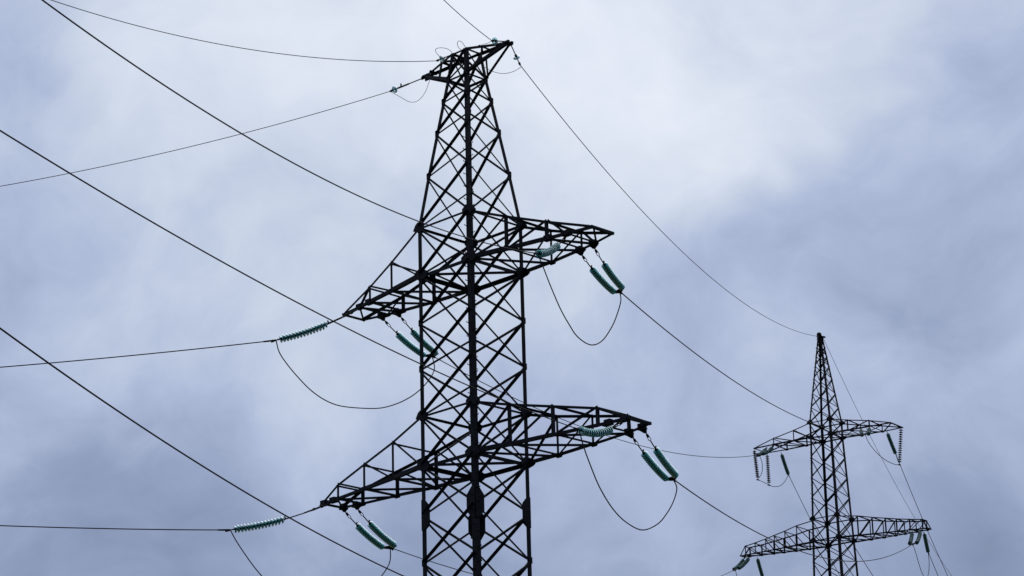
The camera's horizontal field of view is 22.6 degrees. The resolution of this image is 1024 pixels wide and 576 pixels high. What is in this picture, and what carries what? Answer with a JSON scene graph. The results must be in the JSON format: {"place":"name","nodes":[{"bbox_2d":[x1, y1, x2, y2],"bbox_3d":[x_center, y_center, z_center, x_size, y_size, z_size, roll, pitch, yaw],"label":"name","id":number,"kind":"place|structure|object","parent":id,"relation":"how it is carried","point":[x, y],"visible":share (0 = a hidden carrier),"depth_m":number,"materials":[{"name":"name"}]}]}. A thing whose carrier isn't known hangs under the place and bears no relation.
{"place":"outdoors","nodes":[
{"label":"outdoors","id":0,"kind":"place"},
{"bbox_2d":[0,0,1023,575],"label":"sky","id":1,"kind":"structure","parent":0,"point":[850,172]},
{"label":"conductor","id":2,"kind":"object","parent":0,"visible":0},
{"bbox_2d":[756,557,763,575],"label":"insulator string","id":3,"kind":"object","parent":2,"relation":"attached to","point":[759,567],"visible":1,"depth_m":184.69,"materials":[{"name":"teal glass"}]},
{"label":"conductor","id":4,"kind":"object","parent":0,"visible":0},
{"bbox_2d":[923,533,929,552],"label":"insulator string","id":5,"kind":"object","parent":4,"relation":"attached to","point":[926,544],"visible":1,"depth_m":177.74,"materials":[{"name":"teal glass"}]},
{"bbox_3d":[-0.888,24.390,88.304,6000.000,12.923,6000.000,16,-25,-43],"label":"ground","id":6,"kind":"structure","parent":0,"visible":0},
{"bbox_2d":[319,40,651,575],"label":"lattice tower","id":7,"kind":"structure","parent":6,"relation":"on","point":[475,496],"depth_m":95.33,"materials":[{"name":"metal"}]},
{"bbox_2d":[0,327,403,575],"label":"conductor","id":8,"kind":"object","parent":7,"relation":"attached to","point":[60,371],"visible":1,"depth_m":56.95,"materials":[{"name":"metal"}]},
{"bbox_2d":[225,502,331,532],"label":"insulator string pair","id":9,"kind":"object","parent":7,"relation":"hanging from","point":[258,525],"visible":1,"depth_m":98.18,"materials":[{"name":"teal glass"}]},
{"bbox_2d":[0,525,229,530],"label":"conductor","id":10,"kind":"object","parent":9,"relation":"attached to","point":[116,528],"visible":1,"depth_m":97.82,"materials":[{"name":"metal"}]},
{"bbox_2d":[230,530,390,575],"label":"jumper wire","id":11,"kind":"object","parent":9,"relation":"hanging from","point":[261,575],"visible":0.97,"depth_m":98.19,"materials":[{"name":"metal"}]},
{"bbox_2d":[271,304,366,342],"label":"insulator string pair","id":12,"kind":"object","parent":7,"relation":"hanging from","point":[316,328],"visible":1,"depth_m":98.99,"materials":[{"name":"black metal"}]},
{"bbox_2d":[0,339,275,367],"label":"conductor","id":13,"kind":"object","parent":12,"relation":"attached to","point":[140,354],"visible":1,"depth_m":98.48,"materials":[{"name":"metal"}]},
{"bbox_2d":[276,340,434,408],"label":"jumper wire","id":14,"kind":"object","parent":12,"relation":"hanging from","point":[347,406],"visible":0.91,"depth_m":100.00,"materials":[{"name":"metal"}]},
{"bbox_2d":[345,510,396,550],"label":"insulator string pair","id":15,"kind":"object","parent":7,"relation":"hanging from","point":[377,531],"visible":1,"depth_m":101.06,"materials":[{"name":"teal glass"}]},
{"bbox_2d":[390,78,422,92],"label":"earth wire insulator","id":16,"kind":"object","parent":7,"relation":"attached to","point":[394,89],"visible":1,"depth_m":99.93,"materials":[{"name":"black metal"}]},
{"bbox_2d":[0,91,390,186],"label":"earth wire","id":17,"kind":"object","parent":16,"relation":"attached to","point":[195,145],"visible":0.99,"depth_m":98.75,"materials":[{"name":"grey metal"}]},
{"bbox_2d":[385,317,438,358],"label":"insulator string pair","id":18,"kind":"object","parent":7,"relation":"attached to","point":[406,342],"visible":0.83,"depth_m":102.20,"materials":[{"name":"teal glass"}]},
{"bbox_2d":[435,357,759,457],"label":"conductor","id":19,"kind":"object","parent":18,"relation":"hanging from","point":[608,436],"visible":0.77,"depth_m":136.46,"materials":[{"name":"metal"}]},
{"bbox_2d":[437,55,450,61],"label":"earth wire insulator","id":20,"kind":"object","parent":7,"relation":"attached to","point":[441,58],"visible":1,"depth_m":99.25,"materials":[{"name":"black metal"}]},
{"bbox_2d":[51,0,436,61],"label":"earth wire","id":21,"kind":"object","parent":20,"relation":"attached to","point":[240,47],"visible":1,"depth_m":92.86,"materials":[{"name":"grey metal"}]},
{"bbox_2d":[491,37,507,44],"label":"earth wire insulator","id":22,"kind":"object","parent":7,"relation":"attached to","point":[494,41],"visible":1,"depth_m":97.00,"materials":[{"name":"black metal"}]},
{"bbox_2d":[444,0,491,40],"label":"earth wire","id":23,"kind":"object","parent":22,"relation":"attached to","point":[467,21],"visible":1,"depth_m":94.08,"materials":[{"name":"grey metal"}]},
{"bbox_2d":[511,46,520,64],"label":"earth wire insulator","id":24,"kind":"object","parent":7,"relation":"attached to","point":[516,57],"visible":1,"depth_m":98.16,"materials":[{"name":"black metal"}]},
{"bbox_2d":[536,236,566,257],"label":"insulator string","id":25,"kind":"object","parent":7,"relation":"hanging from","point":[553,248],"visible":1,"depth_m":90.78,"materials":[{"name":"teal glass"}]},
{"bbox_2d":[42,0,538,254],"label":"conductor","id":26,"kind":"object","parent":25,"relation":"attached to","point":[63,15],"visible":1,"depth_m":65.50,"materials":[{"name":"metal"}]},
{"bbox_2d":[538,254,620,345],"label":"jumper wire","id":27,"kind":"object","parent":25,"relation":"hanging from","point":[565,317],"visible":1,"depth_m":91.84,"materials":[{"name":"metal"}]},
{"bbox_2d":[578,421,623,436],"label":"insulator string","id":28,"kind":"object","parent":7,"relation":"hanging from","point":[602,432],"visible":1,"depth_m":87.14,"materials":[{"name":"teal glass"}]},
{"bbox_2d":[0,130,579,429],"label":"conductor","id":29,"kind":"object","parent":28,"relation":"attached to","point":[262,283],"visible":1,"depth_m":65.79,"materials":[{"name":"metal"}]},
{"bbox_2d":[579,430,676,530],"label":"jumper wire","id":30,"kind":"object","parent":28,"relation":"hanging from","point":[608,501],"visible":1,"depth_m":87.64,"materials":[{"name":"metal"}]},
{"bbox_2d":[582,249,624,293],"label":"insulator string pair","id":31,"kind":"object","parent":7,"relation":"attached to","point":[604,282],"visible":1,"depth_m":95.32,"materials":[{"name":"teal glass"}]},
{"bbox_2d":[622,292,865,434],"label":"conductor","id":32,"kind":"object","parent":31,"relation":"attached to","point":[723,373],"visible":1,"depth_m":117.59,"materials":[{"name":"metal"}]},
{"bbox_2d":[633,433,678,481],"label":"insulator string pair","id":33,"kind":"object","parent":7,"relation":"attached to","point":[672,471],"visible":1,"depth_m":91.45,"materials":[{"name":"teal glass"}]},
{"bbox_2d":[672,479,912,561],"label":"conductor","id":34,"kind":"object","parent":33,"relation":"attached to","point":[774,540],"visible":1,"depth_m":113.50,"materials":[{"name":"metal"}]},
{"bbox_2d":[740,335,931,575],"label":"lattice tower","id":35,"kind":"structure","parent":6,"relation":"on","point":[822,442],"depth_m":181.29,"materials":[{"name":"grey metal"}]},
{"bbox_2d":[520,65,818,336],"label":"earth wire","id":36,"kind":"object","parent":35,"relation":"attached to","point":[639,208],"visible":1,"depth_m":119.10,"materials":[{"name":"grey metal"}]},
{"bbox_2d":[732,556,750,570],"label":"insulator string pair","id":37,"kind":"object","parent":35,"relation":"hanging from","point":[742,563],"visible":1,"depth_m":182.37,"materials":[{"name":"teal glass"}]},
{"bbox_2d":[394,549,734,575],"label":"conductor","id":38,"kind":"object","parent":37,"relation":"attached to","point":[465,571],"visible":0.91,"depth_m":108.72,"materials":[{"name":"metal"}]},
{"bbox_2d":[753,450,758,480],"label":"insulator string","id":39,"kind":"object","parent":35,"relation":"hanging from","point":[756,465],"visible":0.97,"depth_m":184.54,"materials":[{"name":"black glass"}]},
{"bbox_2d":[758,455,787,486],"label":"jumper wire","id":40,"kind":"object","parent":39,"relation":"hanging from","point":[761,473],"visible":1,"depth_m":184.57,"materials":[{"name":"metal"}]},
{"bbox_2d":[756,445,773,456],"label":"insulator string pair","id":41,"kind":"object","parent":35,"relation":"hanging from","point":[764,451],"visible":1,"depth_m":182.48,"materials":[{"name":"teal glass"}]},
{"bbox_2d":[765,455,770,485],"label":"insulator string","id":42,"kind":"object","parent":35,"relation":"hanging from","point":[767,469],"visible":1,"depth_m":185.80,"materials":[{"name":"black glass"}]},
{"bbox_2d":[780,453,789,474],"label":"insulator string","id":43,"kind":"object","parent":35,"relation":"hanging from","point":[784,464],"visible":1,"depth_m":186.21,"materials":[{"name":"teal glass"}]},
{"bbox_2d":[788,475,839,575],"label":"conductor","id":44,"kind":"object","parent":43,"relation":"attached to","point":[808,515],"visible":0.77,"depth_m":191.00,"materials":[{"name":"metal"}]},
{"bbox_2d":[859,427,870,436],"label":"insulator string pair","id":45,"kind":"object","parent":35,"relation":"hanging from","point":[868,433],"visible":0.93,"depth_m":178.17,"materials":[{"name":"teal glass"}]},
{"bbox_2d":[866,437,898,464],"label":"jumper wire","id":46,"kind":"object","parent":45,"relation":"hanging from","point":[881,457],"visible":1,"depth_m":178.75,"materials":[{"name":"metal"}]},
{"bbox_2d":[886,432,896,453],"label":"insulator string","id":47,"kind":"object","parent":35,"relation":"hanging from","point":[888,435],"visible":1,"depth_m":181.41,"materials":[{"name":"teal glass"}]},
{"bbox_2d":[895,454,947,575],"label":"conductor","id":48,"kind":"object","parent":47,"relation":"attached to","point":[920,514],"visible":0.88,"depth_m":189.15,"materials":[{"name":"metal"}]},
{"bbox_2d":[898,429,902,465],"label":"insulator string","id":49,"kind":"object","parent":35,"relation":"hanging from","point":[900,445],"visible":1,"depth_m":179.81,"materials":[{"name":"black glass"}]},
{"bbox_2d":[908,530,921,545],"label":"insulator string pair","id":50,"kind":"object","parent":35,"relation":"hanging from","point":[918,538],"visible":1,"depth_m":175.18,"materials":[{"name":"teal glass"}]},
{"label":"earth wire clamp","id":51,"kind":"object","parent":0,"visible":0},
{"bbox_2d":[824,340,951,575],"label":"earth wire","id":52,"kind":"object","parent":51,"relation":"hanging from","point":[878,452],"visible":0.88,"depth_m":200.02,"materials":[{"name":"grey metal"}]}
]}

